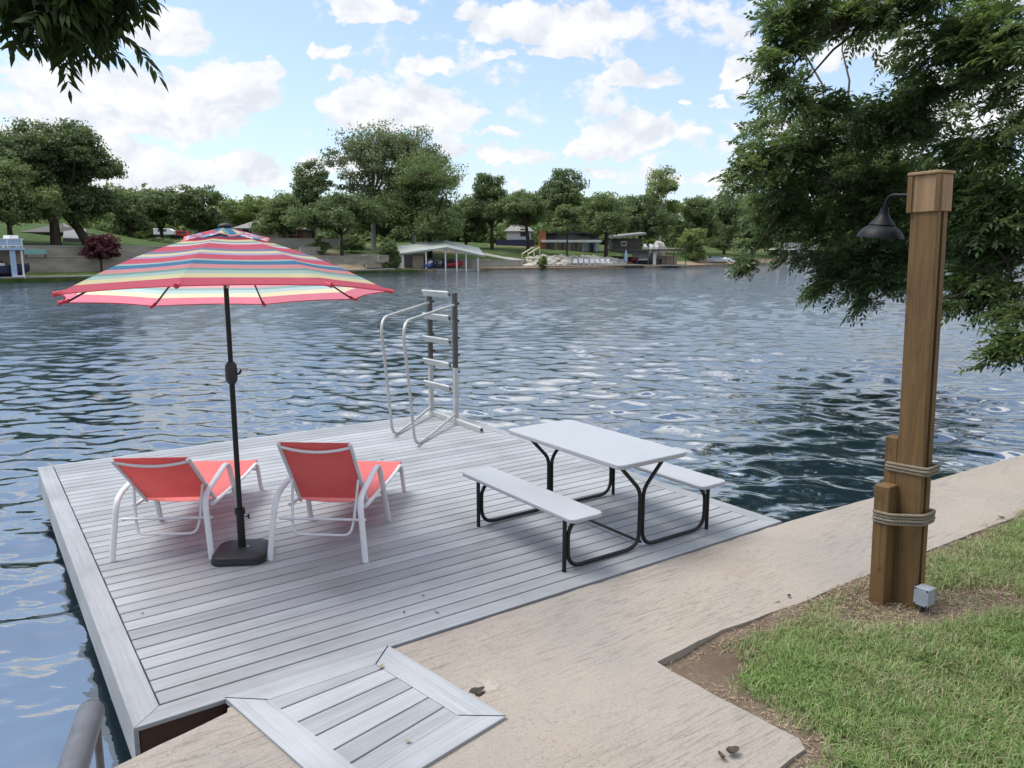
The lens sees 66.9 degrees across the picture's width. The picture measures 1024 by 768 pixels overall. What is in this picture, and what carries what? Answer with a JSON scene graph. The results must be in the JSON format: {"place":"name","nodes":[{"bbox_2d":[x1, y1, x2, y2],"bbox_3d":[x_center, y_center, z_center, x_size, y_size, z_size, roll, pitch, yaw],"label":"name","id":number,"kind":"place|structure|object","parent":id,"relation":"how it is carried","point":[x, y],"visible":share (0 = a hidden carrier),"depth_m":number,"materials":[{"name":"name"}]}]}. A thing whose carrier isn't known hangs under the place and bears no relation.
{"place":"outdoors","nodes":[
{"label":"outdoors","id":0,"kind":"place"},
{"bbox_2d":[0,261,1023,767],"bbox_3d":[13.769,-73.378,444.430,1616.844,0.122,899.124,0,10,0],"label":"water","id":1,"kind":"structure","parent":0,"point":[760,393],"depth_m":16.75,"materials":[{"name":"blue liquid"}]},
{"bbox_2d":[0,238,26,276],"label":"dock","id":2,"kind":"object","parent":1,"relation":"on","point":[13,257],"visible":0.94,"depth_m":71.24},
{"bbox_2d":[0,259,29,275],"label":"motor boat","id":3,"kind":"object","parent":2,"relation":"hanging from","point":[5,269],"visible":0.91,"depth_m":71.75,"materials":[{"name":"blue plastic"}]},
{"bbox_2d":[37,412,781,757],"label":"swim deck","id":4,"kind":"structure","parent":1,"relation":"on","point":[197,642],"depth_m":6.16,"materials":[{"name":"grey wood"}]},
{"bbox_2d":[109,457,262,561],"bbox_3d":[-2.814,0.823,6.889,0.813,0.858,1.924,-1,10,-4],"label":"sun lounger","id":5,"kind":"object","parent":4,"relation":"on","point":[172,479],"visible":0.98,"depth_m":6.21,"materials":[{"name":"red fabric"}]},
{"bbox_2d":[211,507,268,566],"bbox_3d":[-2.150,1.178,6.153,0.420,0.397,0.420,-1,10,-6],"label":"umbrella base","id":6,"kind":"object","parent":4,"relation":"on","point":[241,550],"visible":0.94,"depth_m":6.08,"materials":[{"name":"black plastic"}]},
{"bbox_2d":[51,223,393,509],"bbox_3d":[-2.150,0.028,6.017,2.302,2.510,2.285,-5,11,-28],"label":"patio umbrella","id":7,"kind":"object","parent":6,"relation":"in","point":[225,264],"visible":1,"depth_m":5.50,"materials":[{"name":"multicoloured fabric"}]},
{"bbox_2d":[267,442,405,562],"bbox_3d":[-1.471,0.774,6.898,0.813,0.952,1.849,1,10,3],"label":"sun lounger","id":8,"kind":"object","parent":4,"relation":"on","point":[327,472],"visible":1,"depth_m":6.21,"materials":[{"name":"red fabric"}]},
{"bbox_2d":[380,289,482,443],"bbox_3d":[-1.222,-0.278,10.339,1.455,1.850,1.872,-7,12,-35],"label":"swim ladder","id":9,"kind":"object","parent":4,"relation":"on","point":[430,339],"visible":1,"depth_m":10.86,"materials":[{"name":"grey metal"}]},
{"bbox_2d":[462,420,724,572],"bbox_3d":[0.692,0.871,6.772,1.720,0.792,1.560,-7,12,-35],"label":"picnic table","id":10,"kind":"object","parent":4,"relation":"on","point":[613,450],"visible":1,"depth_m":6.51,"materials":[{"name":"plastic"}]},
{"bbox_2d":[397,240,484,270],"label":"boathouse","id":11,"kind":"object","parent":1,"relation":"on","point":[418,261],"visible":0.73,"depth_m":111.28,"materials":[{"name":"metal"}]},
{"bbox_2d":[404,255,411,266],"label":"dark doorway","id":12,"kind":"structure","parent":11,"relation":"in","point":[407,258],"depth_m":110.84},
{"bbox_2d":[424,259,435,267],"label":"jet ski","id":13,"kind":"object","parent":11,"relation":"in","point":[431,263],"visible":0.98,"depth_m":110.28},
{"bbox_2d":[435,259,444,266],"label":"jet ski","id":14,"kind":"object","parent":11,"relation":"in","point":[441,263],"visible":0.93,"depth_m":111.24,"materials":[{"name":"black plastic"}]},
{"bbox_2d":[446,259,462,266],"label":"jet ski","id":15,"kind":"object","parent":11,"relation":"in","point":[450,263],"visible":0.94,"depth_m":111.40,"materials":[{"name":"red plastic"}]},
{"bbox_2d":[534,264,644,267],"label":"lakeside dock","id":16,"kind":"object","parent":1,"relation":"on","point":[632,265],"visible":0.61,"depth_m":127.75,"materials":[{"name":"brown wood"}]},
{"bbox_2d":[624,251,627,263],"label":"folded umbrella","id":17,"kind":"object","parent":16,"relation":"on","point":[625,258],"visible":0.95,"depth_m":132.05,"materials":[{"name":"blue fabric"}]},
{"bbox_2d":[0,221,1023,282],"bbox_3d":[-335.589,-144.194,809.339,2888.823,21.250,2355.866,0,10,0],"label":"terrain","id":18,"kind":"structure","parent":0,"point":[499,250],"depth_m":122.68,"materials":[{"name":"green plant"}]},
{"bbox_2d":[24,249,47,257],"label":"bench","id":19,"kind":"object","parent":18,"relation":"on","point":[35,251],"visible":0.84,"depth_m":76.58,"materials":[{"name":"metal"}]},
{"bbox_2d":[0,149,72,234],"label":"leafy tree","id":20,"kind":"object","parent":18,"relation":"on","point":[23,199],"visible":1,"depth_m":78.71,"materials":[{"name":"green plant"}]},
{"bbox_2d":[0,117,83,244],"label":"oak tree","id":21,"kind":"object","parent":18,"relation":"on","point":[33,152],"visible":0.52,"depth_m":83.49,"materials":[{"name":"green plant"}]},
{"bbox_2d":[21,226,87,234],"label":"house","id":22,"kind":"structure","parent":18,"relation":"on","point":[45,230],"depth_m":97.75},
{"bbox_2d":[59,223,85,241],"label":"driveway","id":23,"kind":"structure","parent":18,"relation":"on","point":[70,236],"depth_m":93.30,"materials":[{"name":"white concrete"}]},
{"bbox_2d":[25,256,136,272],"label":"retaining wall","id":24,"kind":"structure","parent":18,"relation":"on","point":[42,264],"depth_m":79.99,"materials":[{"name":"grey concrete"}]},
{"bbox_2d":[34,117,128,244],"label":"oak tree","id":25,"kind":"object","parent":18,"relation":"on","point":[91,203],"visible":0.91,"depth_m":86.95,"materials":[{"name":"green plant"}]},
{"bbox_2d":[0,245,164,255],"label":"retaining wall","id":26,"kind":"structure","parent":18,"relation":"on","point":[53,250],"depth_m":81.20,"materials":[{"name":"grey concrete"}]},
{"bbox_2d":[78,232,121,271],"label":"red shrub","id":27,"kind":"object","parent":18,"relation":"on","point":[106,245],"visible":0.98,"depth_m":80.87,"materials":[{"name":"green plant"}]},
{"bbox_2d":[103,187,157,237],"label":"leafy tree","id":28,"kind":"object","parent":18,"relation":"on","point":[128,216],"visible":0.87,"depth_m":115.03,"materials":[{"name":"green plant"}]},
{"bbox_2d":[130,188,190,239],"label":"leafy tree","id":29,"kind":"object","parent":18,"relation":"on","point":[161,208],"visible":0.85,"depth_m":126.15,"materials":[{"name":"green plant"}]},
{"bbox_2d":[146,237,174,243],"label":"bush","id":30,"kind":"object","parent":18,"relation":"on","point":[161,240],"visible":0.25,"depth_m":104.96,"materials":[{"name":"green plant"}]},
{"bbox_2d":[153,228,175,237],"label":"parked car","id":31,"kind":"object","parent":18,"relation":"on","point":[170,233],"visible":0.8,"depth_m":168.01,"materials":[{"name":"white metal"}]},
{"bbox_2d":[173,231,192,237],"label":"parked car","id":32,"kind":"object","parent":18,"relation":"on","point":[181,233],"visible":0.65,"depth_m":169.98,"materials":[{"name":"red metal"}]},
{"bbox_2d":[0,268,395,278],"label":"shore kerb","id":33,"kind":"structure","parent":18,"relation":"on","point":[93,275],"depth_m":74.34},
{"bbox_2d":[165,183,236,231],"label":"leafy tree","id":34,"kind":"object","parent":18,"relation":"on","point":[194,212],"visible":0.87,"depth_m":130.13,"materials":[{"name":"green plant"}]},
{"bbox_2d":[214,199,237,229],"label":"leafy tree","id":35,"kind":"object","parent":18,"relation":"on","point":[229,202],"visible":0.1,"depth_m":164.12,"materials":[{"name":"green plant"}]},
{"bbox_2d":[222,194,275,225],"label":"leafy tree","id":36,"kind":"object","parent":18,"relation":"on","point":[240,216],"visible":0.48,"depth_m":135.20,"materials":[{"name":"green plant"}]},
{"bbox_2d":[232,221,288,237],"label":"house","id":37,"kind":"structure","parent":18,"relation":"on","point":[247,229],"depth_m":125.71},
{"bbox_2d":[241,229,252,233],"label":"window","id":38,"kind":"structure","parent":37,"relation":"in","point":[244,230],"depth_m":125.52,"materials":[{"name":"black glass"}]},
{"bbox_2d":[248,189,303,237],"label":"leafy tree","id":39,"kind":"object","parent":18,"relation":"on","point":[277,204],"visible":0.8,"depth_m":123.71,"materials":[{"name":"green plant"}]},
{"bbox_2d":[288,226,317,237],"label":"house","id":40,"kind":"structure","parent":18,"relation":"on","point":[304,233],"depth_m":131.69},
{"bbox_2d":[268,238,339,248],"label":"retaining wall","id":41,"kind":"structure","parent":18,"relation":"on","point":[293,242],"depth_m":116.79,"materials":[{"name":"grey concrete"}]},
{"bbox_2d":[299,247,320,254],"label":"retaining wall","id":42,"kind":"structure","parent":18,"relation":"on","point":[307,250],"depth_m":108.23,"materials":[{"name":"grey concrete"}]},
{"bbox_2d":[289,158,334,237],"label":"oak tree","id":43,"kind":"object","parent":18,"relation":"on","point":[311,189],"visible":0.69,"depth_m":132.13,"materials":[{"name":"green plant"}]},
{"bbox_2d":[303,238,331,253],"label":"bush","id":44,"kind":"object","parent":18,"relation":"on","point":[323,245],"visible":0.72,"depth_m":109.79,"materials":[{"name":"green plant"}]},
{"bbox_2d":[279,191,392,255],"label":"leafy tree","id":45,"kind":"object","parent":18,"relation":"on","point":[328,212],"visible":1,"depth_m":108.27,"materials":[{"name":"green plant"}]},
{"bbox_2d":[313,256,372,264],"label":"retaining wall","id":46,"kind":"structure","parent":18,"relation":"on","point":[339,260],"depth_m":100.58,"materials":[{"name":"grey concrete"}]},
{"bbox_2d":[334,234,365,251],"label":"bush","id":47,"kind":"object","parent":18,"relation":"on","point":[349,242],"visible":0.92,"depth_m":117.19,"materials":[{"name":"green plant"}]},
{"bbox_2d":[318,117,413,250],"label":"cottonwood tree","id":48,"kind":"object","parent":18,"relation":"on","point":[368,153],"visible":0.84,"depth_m":121.19,"materials":[{"name":"green plant"}]},
{"bbox_2d":[357,254,381,267],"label":"garden steps","id":49,"kind":"structure","parent":18,"relation":"on","point":[376,264],"depth_m":105.17,"materials":[{"name":"grey concrete"}]},
{"bbox_2d":[340,193,420,240],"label":"leafy tree","id":50,"kind":"object","parent":18,"relation":"on","point":[383,231],"visible":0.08,"depth_m":129.74,"materials":[{"name":"green plant"}]},
{"bbox_2d":[377,255,388,261],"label":"retaining wall","id":51,"kind":"structure","parent":18,"relation":"on","point":[382,258],"depth_m":104.90,"materials":[{"name":"grey concrete"}]},
{"bbox_2d":[376,237,401,268],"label":"bush","id":52,"kind":"object","parent":18,"relation":"on","point":[387,246],"visible":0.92,"depth_m":106.78,"materials":[{"name":"green plant"}]},
{"bbox_2d":[375,124,450,243],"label":"cottonwood tree","id":53,"kind":"object","parent":18,"relation":"on","point":[417,139],"visible":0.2,"depth_m":123.33,"materials":[{"name":"green plant"}]},
{"bbox_2d":[365,147,468,257],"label":"weeping tree","id":54,"kind":"object","parent":18,"relation":"on","point":[425,182],"visible":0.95,"depth_m":115.69,"materials":[{"name":"green plant"}]},
{"bbox_2d":[449,194,488,244],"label":"leafy tree","id":55,"kind":"object","parent":18,"relation":"on","point":[474,227],"visible":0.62,"depth_m":140.87,"materials":[{"name":"green plant"}]},
{"bbox_2d":[2,179,958,248],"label":"distant wood","id":56,"kind":"object","parent":18,"relation":"on","point":[669,240],"visible":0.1,"depth_m":195.99,"materials":[{"name":"green plant"}]},
{"bbox_2d":[446,249,525,262],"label":"ramp","id":57,"kind":"object","parent":18,"relation":"on","point":[501,257],"visible":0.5,"depth_m":126.31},
{"bbox_2d":[461,172,513,249],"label":"leafy tree","id":58,"kind":"object","parent":18,"relation":"on","point":[488,189],"visible":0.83,"depth_m":137.56,"materials":[{"name":"green plant"}]},
{"bbox_2d":[476,260,521,265],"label":"retaining wall","id":59,"kind":"structure","parent":18,"relation":"on","point":[499,262],"depth_m":121.04,"materials":[{"name":"grey concrete"}]},
{"bbox_2d":[496,225,533,246],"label":"house","id":60,"kind":"structure","parent":18,"relation":"on","point":[516,235],"depth_m":154.71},
{"bbox_2d":[520,228,525,236],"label":"window","id":61,"kind":"structure","parent":60,"relation":"in","point":[522,234],"depth_m":155.07,"materials":[{"name":"grey glass"}]},
{"bbox_2d":[491,188,549,254],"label":"leafy tree","id":62,"kind":"object","parent":18,"relation":"on","point":[526,208],"visible":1,"depth_m":130.24,"materials":[{"name":"green plant"}]},
{"bbox_2d":[521,247,539,264],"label":"stair rail","id":63,"kind":"object","parent":18,"relation":"on","point":[533,251],"visible":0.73,"depth_m":125.62,"materials":[{"name":"beige wood"}]},
{"bbox_2d":[536,255,547,269],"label":"bush","id":64,"kind":"object","parent":18,"relation":"on","point":[542,262],"visible":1,"depth_m":120.37,"materials":[{"name":"green plant"}]},
{"bbox_2d":[537,168,590,211],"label":"oak tree","id":65,"kind":"object","parent":18,"relation":"on","point":[560,188],"visible":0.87,"depth_m":153.03,"materials":[{"name":"green plant"}]},
{"bbox_2d":[536,230,601,252],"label":"house","id":66,"kind":"structure","parent":18,"relation":"on","point":[582,241],"depth_m":146.62,"materials":[{"name":"metal"}]},
{"bbox_2d":[549,204,589,256],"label":"leafy tree","id":67,"kind":"object","parent":18,"relation":"on","point":[569,219],"visible":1,"depth_m":126.91,"materials":[{"name":"green plant"}]},
{"bbox_2d":[522,254,626,266],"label":"riprap","id":68,"kind":"object","parent":18,"relation":"on","point":[554,259],"visible":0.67,"depth_m":127.56,"materials":[{"name":"stone"}]},
{"bbox_2d":[572,191,633,256],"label":"leafy tree","id":69,"kind":"object","parent":18,"relation":"on","point":[599,214],"visible":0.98,"depth_m":131.87,"materials":[{"name":"green plant"}]},
{"bbox_2d":[608,232,646,253],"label":"house","id":70,"kind":"structure","parent":18,"relation":"on","point":[613,243],"depth_m":153.52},
{"bbox_2d":[614,193,678,248],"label":"leafy tree","id":71,"kind":"object","parent":18,"relation":"on","point":[652,222],"visible":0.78,"depth_m":161.60,"materials":[{"name":"green plant"}]},
{"bbox_2d":[608,244,686,265],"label":"boathouse","id":72,"kind":"object","parent":18,"relation":"on","point":[637,253],"visible":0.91,"depth_m":135.89,"materials":[{"name":"wood"}]},
{"bbox_2d":[633,259,661,264],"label":"motor boat","id":73,"kind":"object","parent":72,"relation":"in","point":[643,261],"visible":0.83,"depth_m":136.40,"materials":[{"name":"black plastic"}]},
{"bbox_2d":[649,245,657,255],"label":"boulder","id":74,"kind":"object","parent":18,"relation":"on","point":[650,253],"visible":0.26,"depth_m":142.24,"materials":[{"name":"stone"}]},
{"bbox_2d":[653,241,666,255],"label":"boulder","id":75,"kind":"object","parent":18,"relation":"on","point":[662,246],"visible":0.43,"depth_m":143.21,"materials":[{"name":"stone"}]},
{"bbox_2d":[641,165,680,241],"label":"cottonwood tree","id":76,"kind":"object","parent":18,"relation":"on","point":[664,185],"visible":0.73,"depth_m":169.35,"materials":[{"name":"green plant"}]},
{"bbox_2d":[674,227,707,260],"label":"tree","id":77,"kind":"object","parent":18,"relation":"on","point":[694,241],"visible":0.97,"depth_m":153.39,"materials":[{"name":"green plant"}]},
{"bbox_2d":[673,195,723,245],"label":"leafy tree","id":78,"kind":"object","parent":18,"relation":"on","point":[695,215],"visible":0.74,"depth_m":172.00,"materials":[{"name":"green plant"}]},
{"bbox_2d":[703,255,727,262],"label":"motor boat","id":79,"kind":"object","parent":18,"relation":"on","point":[715,259],"visible":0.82,"depth_m":156.89,"materials":[{"name":"white plastic"}]},
{"bbox_2d":[707,192,751,253],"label":"leafy tree","id":80,"kind":"object","parent":18,"relation":"on","point":[730,221],"visible":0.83,"depth_m":181.60,"materials":[{"name":"green plant"}]},
{"bbox_2d":[731,191,778,254],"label":"leafy tree","id":81,"kind":"object","parent":18,"relation":"on","point":[746,235],"visible":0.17,"depth_m":196.89,"materials":[{"name":"green plant"}]},
{"bbox_2d":[774,214,802,245],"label":"leafy tree","id":82,"kind":"object","parent":18,"relation":"on","point":[780,239],"visible":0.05,"depth_m":221.53,"materials":[{"name":"green plant"}]},
{"bbox_2d":[769,243,816,257],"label":"boathouse","id":83,"kind":"object","parent":18,"relation":"on","point":[791,246],"visible":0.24,"depth_m":200.07,"materials":[{"name":"grey"}]},
{"bbox_2d":[0,0,1023,235],"label":"sky","id":84,"kind":"structure","parent":0,"point":[609,92],"materials":[{"name":"blue"}]},
{"bbox_2d":[114,455,1023,767],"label":"walkway","id":85,"kind":"structure","parent":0,"point":[582,677],"depth_m":4.70,"materials":[{"name":"concrete"}]},
{"bbox_2d":[57,699,104,767],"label":"handrail","id":86,"kind":"object","parent":85,"relation":"on","point":[84,741],"visible":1,"depth_m":1.87,"materials":[{"name":"grey metal"}]},
{"bbox_2d":[224,645,506,767],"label":"gangway ramp","id":87,"kind":"structure","parent":85,"relation":"on","point":[363,710],"depth_m":4.06,"materials":[{"name":"grey wood"}]},
{"bbox_2d":[478,679,498,691],"bbox_3d":[-0.139,1.691,4.350,0.280,0.001,0.280,0,10,0],"label":"fallen leaf","id":88,"kind":"object","parent":85,"relation":"on","point":[489,686],"visible":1,"depth_m":4.34,"materials":[{"name":"beige plant"}]},
{"bbox_2d":[718,750,725,757],"bbox_3d":[1.006,1.781,3.718,0.035,0.023,0.050,8,7,-20],"label":"fallen leaf","id":89,"kind":"object","parent":85,"relation":"on","point":[721,754],"visible":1,"depth_m":3.73,"materials":[{"name":"brown plant"}]},
{"bbox_2d":[726,746,739,753],"bbox_3d":[1.068,1.772,3.747,0.075,0.030,0.050,-4,2,-23],"label":"fallen leaf","id":90,"kind":"object","parent":85,"relation":"on","point":[732,749],"visible":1,"depth_m":3.76,"materials":[{"name":"plant"}]},
{"bbox_2d":[663,507,1023,767],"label":"ground","id":91,"kind":"structure","parent":0,"point":[711,668],"depth_m":4.80,"materials":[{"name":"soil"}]},
{"bbox_2d":[0,0,169,103],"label":"shade tree","id":92,"kind":"object","parent":91,"relation":"on","point":[70,30],"visible":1,"depth_m":2.82,"materials":[{"name":"green plant"}]},
{"bbox_2d":[708,0,1023,376],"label":"pecan tree","id":93,"kind":"object","parent":91,"relation":"on","point":[985,219],"visible":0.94,"depth_m":12.59,"materials":[{"name":"green plant"}]},
{"bbox_2d":[869,170,955,608],"bbox_3d":[2.642,0.160,5.157,0.280,3.047,0.282,-8,11,-34],"label":"timber post","id":94,"kind":"object","parent":91,"relation":"on","point":[898,564],"visible":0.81,"depth_m":5.10,"materials":[{"name":"brown wood"}]},
{"bbox_2d":[857,193,906,238],"bbox_3d":[2.514,-1.133,5.193,0.298,0.324,0.369,-7,12,-35],"label":"gooseneck lamp","id":95,"kind":"object","parent":94,"relation":"attached to","point":[882,224],"visible":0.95,"depth_m":5.16,"materials":[{"name":"black metal"}]},
{"bbox_2d":[872,508,935,526],"bbox_3d":[2.659,0.893,5.267,0.306,0.109,0.313,-7,12,-35],"label":"rope wrap","id":96,"kind":"object","parent":94,"relation":"attached to","point":[914,520],"visible":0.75,"depth_m":5.18,"materials":[{"name":"beige fabric"}]},
{"bbox_2d":[885,461,939,476],"bbox_3d":[2.707,0.561,5.244,0.189,0.084,0.312,-7,12,-35],"label":"rope wrap","id":97,"kind":"object","parent":94,"relation":"attached to","point":[933,469],"visible":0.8,"depth_m":5.16,"materials":[{"name":"beige fabric"}]},
{"bbox_2d":[913,583,935,611],"bbox_3d":[2.768,1.478,5.209,0.102,0.248,0.099,-7,12,-35],"label":"junction box","id":98,"kind":"object","parent":94,"relation":"attached to","point":[924,597],"visible":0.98,"depth_m":5.17,"materials":[{"name":"grey metal"}]},
{"bbox_2d":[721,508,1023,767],"bbox_3d":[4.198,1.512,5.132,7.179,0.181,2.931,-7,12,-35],"label":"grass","id":99,"kind":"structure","parent":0,"point":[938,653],"depth_m":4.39,"materials":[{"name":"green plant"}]}
]}

